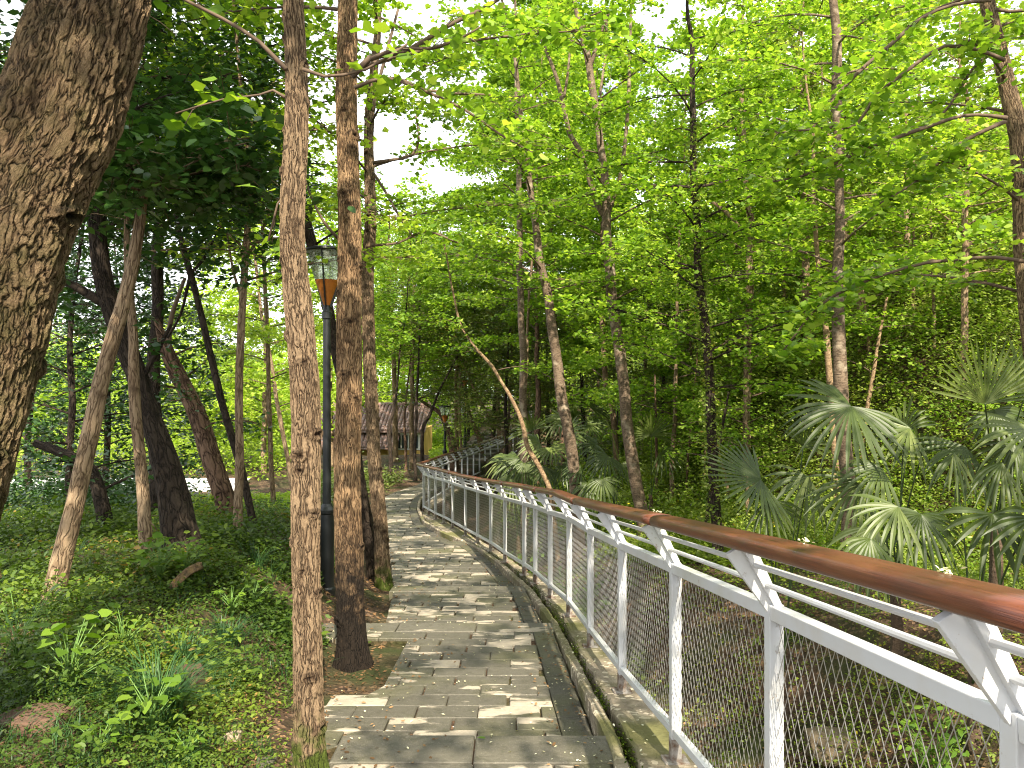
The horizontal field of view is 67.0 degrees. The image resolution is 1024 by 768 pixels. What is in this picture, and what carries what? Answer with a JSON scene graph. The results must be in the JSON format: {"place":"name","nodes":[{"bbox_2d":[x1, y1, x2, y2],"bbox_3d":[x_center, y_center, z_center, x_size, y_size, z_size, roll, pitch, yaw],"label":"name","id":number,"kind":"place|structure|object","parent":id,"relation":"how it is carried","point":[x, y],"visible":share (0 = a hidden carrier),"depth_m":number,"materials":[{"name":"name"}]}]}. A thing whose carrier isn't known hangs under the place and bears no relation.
{"place":"outdoors","nodes":[
{"label":"outdoors","id":0,"kind":"place"},
{"bbox_2d":[290,475,573,767],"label":"path","id":1,"kind":"structure","parent":0,"point":[431,705],"depth_m":5.49,"materials":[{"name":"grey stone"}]},
{"bbox_2d":[322,433,612,767],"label":"path steps","id":2,"kind":"structure","parent":1,"relation":"on","point":[450,749],"depth_m":3.80,"materials":[{"name":"grey stone"}]},
{"bbox_2d":[0,146,1023,767],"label":"ground","id":3,"kind":"structure","parent":0,"point":[386,660],"depth_m":7.64,"materials":[{"name":"green plant"}]},
{"bbox_2d":[0,702,78,736],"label":"rock","id":4,"kind":"object","parent":3,"relation":"on","point":[23,721],"visible":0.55,"depth_m":3.42,"materials":[{"name":"brown stone"}]},
{"bbox_2d":[17,609,119,695],"bbox_3d":[-2.123,1.307,3.706,0.402,0.426,0.412,0,0,-44],"label":"weed plant","id":5,"kind":"object","parent":3,"relation":"on","point":[60,652],"visible":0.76,"depth_m":3.67,"materials":[{"name":"green plant"}]},
{"bbox_2d":[0,0,151,578],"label":"leaning tree","id":6,"kind":"object","parent":3,"relation":"on","point":[69,72],"visible":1,"depth_m":2.88,"materials":[{"name":"brown plant"}]},
{"bbox_2d":[2,45,183,495],"bbox_3d":[-7.870,-1.901,12.989,4.545,8.122,4.736,0,0,0],"label":"tree","id":7,"kind":"object","parent":3,"relation":"on","point":[88,333],"visible":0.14,"depth_m":12.90,"materials":[{"name":"green plant"}]},
{"bbox_2d":[16,439,194,527],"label":"fallen limb tree","id":8,"kind":"object","parent":3,"relation":"on","point":[101,502],"visible":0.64,"depth_m":7.38,"materials":[{"name":"green plant"}]},
{"bbox_2d":[3,441,210,512],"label":"undergrowth","id":9,"kind":"object","parent":3,"relation":"on","point":[46,488],"visible":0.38,"depth_m":10.61,"materials":[{"name":"green plant"}]},
{"bbox_2d":[12,92,216,496],"bbox_3d":[-5.914,-1.575,10.367,3.404,6.928,3.125,0,0,0],"label":"shaded tree","id":10,"kind":"object","parent":3,"relation":"on","point":[70,382],"visible":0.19,"depth_m":10.68,"materials":[{"name":"green plant"}]},
{"bbox_2d":[27,224,220,493],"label":"tree","id":11,"kind":"object","parent":3,"relation":"on","point":[95,326],"visible":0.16,"depth_m":13.43,"materials":[{"name":"green plant"}]},
{"bbox_2d":[0,0,281,563],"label":"slim tree","id":12,"kind":"object","parent":3,"relation":"on","point":[143,493],"visible":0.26,"depth_m":6.06,"materials":[{"name":"green plant"}]},
{"bbox_2d":[0,0,284,530],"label":"slender tree","id":13,"kind":"object","parent":3,"relation":"on","point":[220,397],"visible":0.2,"depth_m":7.77,"materials":[{"name":"green plant"}]},
{"bbox_2d":[115,669,187,734],"bbox_3d":[-1.663,1.501,3.584,0.317,0.342,0.416,0,0,-22],"label":"weed plant","id":14,"kind":"object","parent":3,"relation":"on","point":[169,682],"visible":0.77,"depth_m":3.57,"materials":[{"name":"green plant"}]},
{"bbox_2d":[38,634,267,729],"bbox_3d":[-1.739,1.497,3.802,1.070,0.413,1.070,0,0,0],"label":"grass clump","id":15,"kind":"object","parent":3,"relation":"on","point":[176,689],"visible":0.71,"depth_m":3.84,"materials":[{"name":"green plant"}]},
{"bbox_2d":[15,393,290,480],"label":"back undergrowth","id":16,"kind":"object","parent":3,"relation":"on","point":[278,451],"visible":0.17,"depth_m":29.55,"materials":[{"name":"green plant"}]},
{"bbox_2d":[0,0,306,558],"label":"black tree","id":17,"kind":"object","parent":3,"relation":"on","point":[177,518],"visible":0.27,"depth_m":6.29,"materials":[{"name":"green plant"}]},
{"bbox_2d":[126,531,196,582],"bbox_3d":[-2.460,1.212,5.359,0.480,0.393,0.436,0,0,0],"label":"weed plant","id":18,"kind":"object","parent":3,"relation":"on","point":[158,543],"visible":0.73,"depth_m":5.35,"materials":[{"name":"green plant"}]},
{"bbox_2d":[0,0,323,511],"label":"camphor tree","id":19,"kind":"object","parent":3,"relation":"on","point":[156,280],"visible":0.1,"depth_m":9.13,"materials":[{"name":"green plant"}]},
{"bbox_2d":[0,488,334,767],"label":"bank herbs","id":20,"kind":"object","parent":3,"relation":"on","point":[27,672],"depth_m":4.61,"materials":[{"name":"green plant"}]},
{"bbox_2d":[0,503,338,767],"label":"grass","id":21,"kind":"structure","parent":3,"relation":"on","point":[56,736],"depth_m":3.89,"materials":[{"name":"green plant"}]},
{"bbox_2d":[0,59,355,610],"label":"mottled tree","id":22,"kind":"object","parent":3,"relation":"on","point":[165,176],"visible":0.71,"depth_m":4.84,"materials":[{"name":"green plant"}]},
{"bbox_2d":[94,277,272,516],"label":"broken tree","id":23,"kind":"object","parent":3,"relation":"on","point":[209,453],"visible":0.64,"depth_m":8.78,"materials":[{"name":"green plant"}]},
{"bbox_2d":[85,282,290,454],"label":"tree","id":24,"kind":"object","parent":3,"relation":"on","point":[214,411],"visible":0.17,"depth_m":29.50,"materials":[{"name":"green plant"}]},
{"bbox_2d":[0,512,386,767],"bbox_3d":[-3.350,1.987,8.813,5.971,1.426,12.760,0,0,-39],"label":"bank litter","id":25,"kind":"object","parent":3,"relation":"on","point":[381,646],"visible":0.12,"depth_m":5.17,"materials":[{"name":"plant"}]},
{"bbox_2d":[163,524,292,725],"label":"mound herbs","id":26,"kind":"object","parent":3,"relation":"on","point":[242,607],"visible":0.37,"depth_m":5.40,"materials":[{"name":"green plant"}]},
{"bbox_2d":[142,65,337,501],"bbox_3d":[-4.170,-1.710,13.199,3.223,7.597,3.799,0,0,24],"label":"young ginkgo","id":27,"kind":"object","parent":3,"relation":"on","point":[256,331],"visible":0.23,"depth_m":12.87,"materials":[{"name":"green plant"}]},
{"bbox_2d":[161,208,365,472],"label":"tree","id":28,"kind":"object","parent":3,"relation":"on","point":[233,301],"visible":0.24,"depth_m":26.91,"materials":[{"name":"green plant"}]},
{"bbox_2d":[199,209,335,490],"bbox_3d":[-5.784,-0.835,18.847,3.831,7.074,3.046,0,0,-38],"label":"young ginkgo","id":29,"kind":"object","parent":3,"relation":"on","point":[279,416],"visible":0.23,"depth_m":18.54,"materials":[{"name":"green plant"}]},
{"bbox_2d":[153,0,426,767],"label":"ginkgo tree","id":30,"kind":"object","parent":3,"relation":"on","point":[308,744],"visible":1,"depth_m":3.57,"materials":[{"name":"brown plant"}]},
{"bbox_2d":[137,0,444,528],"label":"young ginkgo","id":31,"kind":"object","parent":3,"relation":"on","point":[239,435],"visible":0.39,"depth_m":7.43,"materials":[{"name":"green plant"}]},
{"bbox_2d":[193,0,431,581],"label":"dark leaning tree","id":32,"kind":"object","parent":3,"relation":"on","point":[367,517],"visible":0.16,"depth_m":9.73,"materials":[{"name":"green plant"}]},
{"bbox_2d":[306,245,337,595],"bbox_3d":[-1.843,0.393,7.699,0.448,3.520,0.449,0,0,0],"label":"street lamp","id":33,"kind":"object","parent":3,"relation":"on","point":[325,276],"visible":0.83,"depth_m":7.65,"materials":[{"name":"black metal"}]},
{"bbox_2d":[251,148,406,464],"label":"tree","id":34,"kind":"object","parent":3,"relation":"on","point":[332,223],"visible":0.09,"depth_m":29.91,"materials":[{"name":"green plant"}]},
{"bbox_2d":[153,0,585,590],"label":"ginkgo tree","id":35,"kind":"object","parent":3,"relation":"on","point":[383,578],"visible":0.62,"depth_m":9.44,"materials":[{"name":"green plant"}]},
{"bbox_2d":[321,402,431,455],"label":"house","id":36,"kind":"structure","parent":3,"relation":"on","point":[385,411],"depth_m":40.28,"materials":[{"name":"brown wood"}]},
{"bbox_2d":[311,163,467,461],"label":"tree","id":37,"kind":"object","parent":3,"relation":"on","point":[413,179],"visible":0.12,"depth_m":32.88,"materials":[{"name":"green plant"}]},
{"bbox_2d":[160,0,635,672],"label":"ginkgo tree","id":38,"kind":"object","parent":3,"relation":"on","point":[352,650],"visible":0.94,"depth_m":5.68,"materials":[{"name":"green plant"}]},
{"bbox_2d":[362,226,475,481],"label":"tree","id":39,"kind":"object","parent":3,"relation":"on","point":[384,267],"visible":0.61,"depth_m":23.94,"materials":[{"name":"green plant"}]},
{"bbox_2d":[362,373,488,470],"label":"tree","id":40,"kind":"object","parent":3,"relation":"on","point":[452,464],"visible":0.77,"depth_m":26.85,"materials":[{"name":"green plant"}]},
{"bbox_2d":[374,236,481,470],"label":"tree","id":41,"kind":"object","parent":3,"relation":"on","point":[404,420],"visible":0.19,"depth_m":26.96,"materials":[{"name":"green plant"}]},
{"bbox_2d":[374,245,485,469],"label":"tree","id":42,"kind":"object","parent":3,"relation":"on","point":[411,413],"visible":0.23,"depth_m":27.42,"materials":[{"name":"green plant"}]},
{"bbox_2d":[361,222,503,480],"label":"tree","id":43,"kind":"object","parent":3,"relation":"on","point":[430,348],"visible":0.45,"depth_m":24.18,"materials":[{"name":"green plant"}]},
{"bbox_2d":[33,169,871,450],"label":"wood","id":44,"kind":"object","parent":3,"relation":"on","point":[387,376],"visible":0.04,"depth_m":49.76,"materials":[{"name":"green plant"}]},
{"bbox_2d":[394,231,518,464],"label":"tree","id":45,"kind":"object","parent":3,"relation":"on","point":[437,380],"visible":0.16,"depth_m":27.00,"materials":[{"name":"green plant"}]},
{"bbox_2d":[388,239,531,479],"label":"tree","id":46,"kind":"object","parent":3,"relation":"on","point":[429,416],"visible":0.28,"depth_m":24.94,"materials":[{"name":"green plant"}]},
{"bbox_2d":[396,270,553,480],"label":"tree","id":47,"kind":"object","parent":3,"relation":"on","point":[501,431],"visible":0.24,"depth_m":25.67,"materials":[{"name":"green plant"}]},
{"bbox_2d":[398,231,559,560],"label":"slanting sapling","id":48,"kind":"object","parent":3,"relation":"on","point":[522,424],"visible":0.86,"depth_m":13.17,"materials":[{"name":"green plant"}]},
{"bbox_2d":[436,272,576,495],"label":"tree","id":49,"kind":"object","parent":3,"relation":"on","point":[496,383],"visible":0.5,"depth_m":23.44,"materials":[{"name":"green plant"}]},
{"bbox_2d":[415,2,599,434],"bbox_3d":[0.146,-4.162,25.030,6.468,16.363,7.414,0,0,0],"label":"slope tree","id":50,"kind":"object","parent":3,"relation":"on","point":[494,78],"visible":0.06,"depth_m":24.58,"materials":[{"name":"green plant"}]},
{"bbox_2d":[409,492,610,767],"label":"path border","id":51,"kind":"object","parent":3,"relation":"on","point":[560,693],"visible":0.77,"depth_m":5.57,"materials":[{"name":"grey stone"}]},
{"bbox_2d":[483,451,548,562],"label":"fan palm","id":52,"kind":"object","parent":3,"relation":"on","point":[503,460],"visible":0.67,"depth_m":14.03,"materials":[{"name":"green plant"}]},
{"bbox_2d":[417,497,629,767],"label":"kerb","id":53,"kind":"structure","parent":3,"relation":"on","point":[599,722],"depth_m":5.28,"materials":[{"name":"concrete"}]},
{"bbox_2d":[424,50,626,496],"bbox_3d":[0.557,-3.078,20.809,5.198,12.394,4.603,0,0,-40],"label":"rough tree","id":54,"kind":"object","parent":3,"relation":"on","point":[533,303],"visible":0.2,"depth_m":20.65,"materials":[{"name":"green plant"}]},
{"bbox_2d":[426,0,632,528],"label":"smooth tree","id":55,"kind":"object","parent":3,"relation":"on","point":[522,341],"visible":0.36,"depth_m":15.94,"materials":[{"name":"green plant"}]},
{"bbox_2d":[399,0,680,560],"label":"smooth tree","id":56,"kind":"object","parent":3,"relation":"on","point":[540,252],"visible":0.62,"depth_m":12.72,"materials":[{"name":"green plant"}]},
{"bbox_2d":[468,267,620,474],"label":"tree","id":57,"kind":"object","parent":3,"relation":"on","point":[513,386],"visible":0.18,"depth_m":23.63,"materials":[{"name":"green plant"}]},
{"bbox_2d":[508,413,588,542],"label":"fan palm","id":58,"kind":"object","parent":3,"relation":"on","point":[553,475],"visible":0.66,"depth_m":13.98,"materials":[{"name":"green plant"}]},
{"bbox_2d":[423,0,674,506],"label":"slope tree","id":59,"kind":"object","parent":3,"relation":"on","point":[496,11],"visible":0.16,"depth_m":18.52,"materials":[{"name":"green plant"}]},
{"bbox_2d":[465,73,652,490],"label":"rough tree","id":60,"kind":"object","parent":3,"relation":"on","point":[575,351],"visible":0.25,"depth_m":19.20,"materials":[{"name":"green plant"}]},
{"bbox_2d":[422,443,697,767],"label":"plinth","id":61,"kind":"structure","parent":3,"relation":"on","point":[631,709],"depth_m":4.69,"materials":[{"name":"concrete"}]},
{"bbox_2d":[416,414,1023,767],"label":"railing","id":62,"kind":"object","parent":61,"relation":"on","point":[971,618],"visible":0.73,"depth_m":2.41,"materials":[{"name":"white metal"}]},
{"bbox_2d":[538,396,609,460],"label":"fan palm","id":63,"kind":"object","parent":3,"relation":"on","point":[590,421],"visible":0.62,"depth_m":18.07,"materials":[{"name":"green plant"}]},
{"bbox_2d":[502,267,653,473],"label":"tree","id":64,"kind":"object","parent":3,"relation":"on","point":[582,385],"visible":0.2,"depth_m":21.72,"materials":[{"name":"green plant"}]},
{"bbox_2d":[559,461,622,548],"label":"fan palm","id":65,"kind":"object","parent":3,"relation":"on","point":[592,490],"visible":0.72,"depth_m":12.50,"materials":[{"name":"green plant"}]},
{"bbox_2d":[503,49,709,497],"bbox_3d":[2.237,-2.481,18.150,5.127,10.633,4.142,0,0,-36],"label":"rough tree","id":66,"kind":"object","parent":3,"relation":"on","point":[588,361],"visible":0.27,"depth_m":17.86,"materials":[{"name":"green plant"}]},
{"bbox_2d":[509,0,703,449],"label":"slope tree","id":67,"kind":"object","parent":3,"relation":"on","point":[637,27],"visible":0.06,"depth_m":26.85,"materials":[{"name":"green plant"}]},
{"bbox_2d":[576,420,642,518],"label":"fan palm","id":68,"kind":"object","parent":3,"relation":"on","point":[620,468],"visible":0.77,"depth_m":13.60,"materials":[{"name":"green plant"}]},
{"bbox_2d":[482,0,769,544],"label":"forked tree","id":69,"kind":"object","parent":3,"relation":"on","point":[604,209],"visible":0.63,"depth_m":12.51,"materials":[{"name":"green plant"}]},
{"bbox_2d":[550,26,737,461],"bbox_3d":[3.908,-3.318,19.866,5.900,10.799,4.915,0,0,15],"label":"slope tree","id":70,"kind":"object","parent":3,"relation":"on","point":[658,123],"visible":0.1,"depth_m":19.54,"materials":[{"name":"green plant"}]},
{"bbox_2d":[633,412,683,509],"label":"fan palm","id":71,"kind":"object","parent":3,"relation":"on","point":[648,432],"visible":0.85,"depth_m":14.75,"materials":[{"name":"green plant"}]},
{"bbox_2d":[589,212,737,441],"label":"tree","id":72,"kind":"object","parent":3,"relation":"on","point":[653,359],"visible":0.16,"depth_m":18.62,"materials":[{"name":"green plant"}]},
{"bbox_2d":[549,61,831,497],"bbox_3d":[3.649,-2.021,15.765,5.695,9.298,5.934,0,0,0],"label":"slope tree","id":73,"kind":"object","parent":3,"relation":"on","point":[600,395],"visible":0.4,"depth_m":15.63,"materials":[{"name":"green plant"}]},
{"bbox_2d":[532,409,881,569],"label":"strip bushes","id":74,"kind":"object","parent":3,"relation":"on","point":[698,554],"visible":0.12,"depth_m":13.59,"materials":[{"name":"green plant"}]},
{"bbox_2d":[658,391,769,543],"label":"slope sapling","id":75,"kind":"object","parent":3,"relation":"on","point":[729,437],"visible":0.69,"depth_m":12.00,"materials":[{"name":"green plant"}]},
{"bbox_2d":[544,0,888,560],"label":"vine clad tree","id":76,"kind":"object","parent":3,"relation":"on","point":[660,189],"visible":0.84,"depth_m":10.51,"materials":[{"name":"green plant"}]},
{"bbox_2d":[677,112,734,524],"bbox_3d":[2.663,-0.883,10.582,0.826,5.627,0.620,0,0,0],"label":"climbing vine","id":77,"kind":"object","parent":76,"relation":"attached to","point":[707,291],"visible":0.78,"depth_m":10.56,"materials":[{"name":"green plant"}]},
{"bbox_2d":[514,173,935,556],"bbox_3d":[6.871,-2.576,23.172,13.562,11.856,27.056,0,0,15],"label":"undergrowth","id":78,"kind":"object","parent":3,"relation":"on","point":[699,503],"visible":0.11,"depth_m":14.81,"materials":[{"name":"green plant"}]},
{"bbox_2d":[616,3,834,372],"bbox_3d":[5.172,-4.287,17.990,5.370,8.389,5.456,0,0,-32],"label":"slope tree","id":79,"kind":"object","parent":3,"relation":"on","point":[714,216],"visible":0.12,"depth_m":17.64,"materials":[{"name":"green plant"}]},
{"bbox_2d":[682,400,799,524],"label":"slope sapling","id":80,"kind":"object","parent":3,"relation":"on","point":[747,432],"visible":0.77,"depth_m":12.95,"materials":[{"name":"green plant"}]},
{"bbox_2d":[508,509,998,767],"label":"gully plants","id":81,"kind":"object","parent":3,"relation":"on","point":[757,687],"visible":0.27,"depth_m":7.08,"materials":[{"name":"green plant"}]},
{"bbox_2d":[498,396,1023,767],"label":"ground cover","id":82,"kind":"object","parent":3,"relation":"on","point":[811,594],"visible":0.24,"depth_m":7.67,"materials":[{"name":"green plant"}]},
{"bbox_2d":[700,422,832,736],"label":"fan palm","id":83,"kind":"object","parent":3,"relation":"on","point":[751,473],"visible":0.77,"depth_m":6.30,"materials":[{"name":"green plant"}]},
{"bbox_2d":[646,0,902,500],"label":"hillside tree","id":84,"kind":"object","parent":3,"relation":"on","point":[759,356],"visible":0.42,"depth_m":14.12,"materials":[{"name":"green plant"}]},
{"bbox_2d":[667,0,909,304],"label":"slope tree","id":85,"kind":"object","parent":3,"relation":"on","point":[748,130],"visible":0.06,"depth_m":18.65,"materials":[{"name":"green plant"}]},
{"bbox_2d":[566,91,1023,588],"bbox_3d":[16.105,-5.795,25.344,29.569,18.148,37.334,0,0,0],"label":"hillside undergrowth","id":86,"kind":"object","parent":3,"relation":"on","point":[819,526],"visible":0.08,"depth_m":12.92,"materials":[{"name":"green plant"}]},
{"bbox_2d":[695,0,932,368],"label":"hillside tree","id":87,"kind":"object","parent":3,"relation":"on","point":[806,264],"visible":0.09,"depth_m":15.12,"materials":[{"name":"green plant"}]},
{"bbox_2d":[676,0,968,510],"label":"hillside tree","id":88,"kind":"object","parent":3,"relation":"on","point":[855,253],"visible":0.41,"depth_m":12.18,"materials":[{"name":"green plant"}]},
{"bbox_2d":[671,0,992,552],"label":"hillside tree","id":89,"kind":"object","parent":3,"relation":"on","point":[839,352],"visible":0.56,"depth_m":9.54,"materials":[{"name":"green plant"}]},
{"bbox_2d":[804,726,861,767],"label":"boulder","id":90,"kind":"object","parent":3,"relation":"on","point":[823,739],"visible":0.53,"depth_m":6.10,"materials":[{"name":"grey stone"}]},
{"bbox_2d":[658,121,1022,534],"bbox_3d":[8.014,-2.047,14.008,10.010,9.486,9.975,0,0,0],"label":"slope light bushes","id":91,"kind":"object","parent":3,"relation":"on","point":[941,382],"visible":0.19,"depth_m":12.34,"materials":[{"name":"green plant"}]},
{"bbox_2d":[743,4,969,337],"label":"hillside tree","id":92,"kind":"object","parent":3,"relation":"on","point":[815,88],"visible":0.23,"depth_m":14.17,"materials":[{"name":"green plant"}]},
{"bbox_2d":[777,379,945,681],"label":"fan palm","id":93,"kind":"object","parent":3,"relation":"on","point":[874,420],"visible":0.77,"depth_m":6.03,"materials":[{"name":"green plant"}]},
{"bbox_2d":[812,297,943,458],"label":"slope sapling","id":94,"kind":"object","parent":3,"relation":"on","point":[874,357],"visible":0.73,"depth_m":12.31,"materials":[{"name":"green plant"}]},
{"bbox_2d":[745,0,1023,369],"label":"rugged tree","id":95,"kind":"object","parent":3,"relation":"on","point":[992,36],"visible":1,"depth_m":6.17,"materials":[{"name":"green plant"}]},
{"bbox_2d":[760,0,1023,289],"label":"slope tree","id":96,"kind":"object","parent":3,"relation":"on","point":[908,214],"visible":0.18,"depth_m":14.81,"materials":[{"name":"green plant"}]},
{"bbox_2d":[807,0,1023,381],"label":"slope tree","id":97,"kind":"object","parent":3,"relation":"on","point":[942,211],"visible":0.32,"depth_m":11.46,"materials":[{"name":"green plant"}]},
{"bbox_2d":[881,695,974,767],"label":"shrub plant","id":98,"kind":"object","parent":3,"relation":"on","point":[913,724],"visible":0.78,"depth_m":5.30,"materials":[{"name":"green plant"}]},
{"bbox_2d":[838,453,1023,754],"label":"fan palm","id":99,"kind":"object","parent":3,"relation":"on","point":[1002,519],"visible":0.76,"depth_m":4.82,"materials":[{"name":"green plant"}]},
{"bbox_2d":[911,335,1023,636],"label":"fan palm","id":100,"kind":"object","parent":3,"relation":"on","point":[988,395],"visible":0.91,"depth_m":5.46,"materials":[{"name":"green plant"}]},
{"bbox_2d":[0,0,1023,396],"label":"sky","id":101,"kind":"structure","parent":0,"point":[398,135],"materials":[{"name":"white"}]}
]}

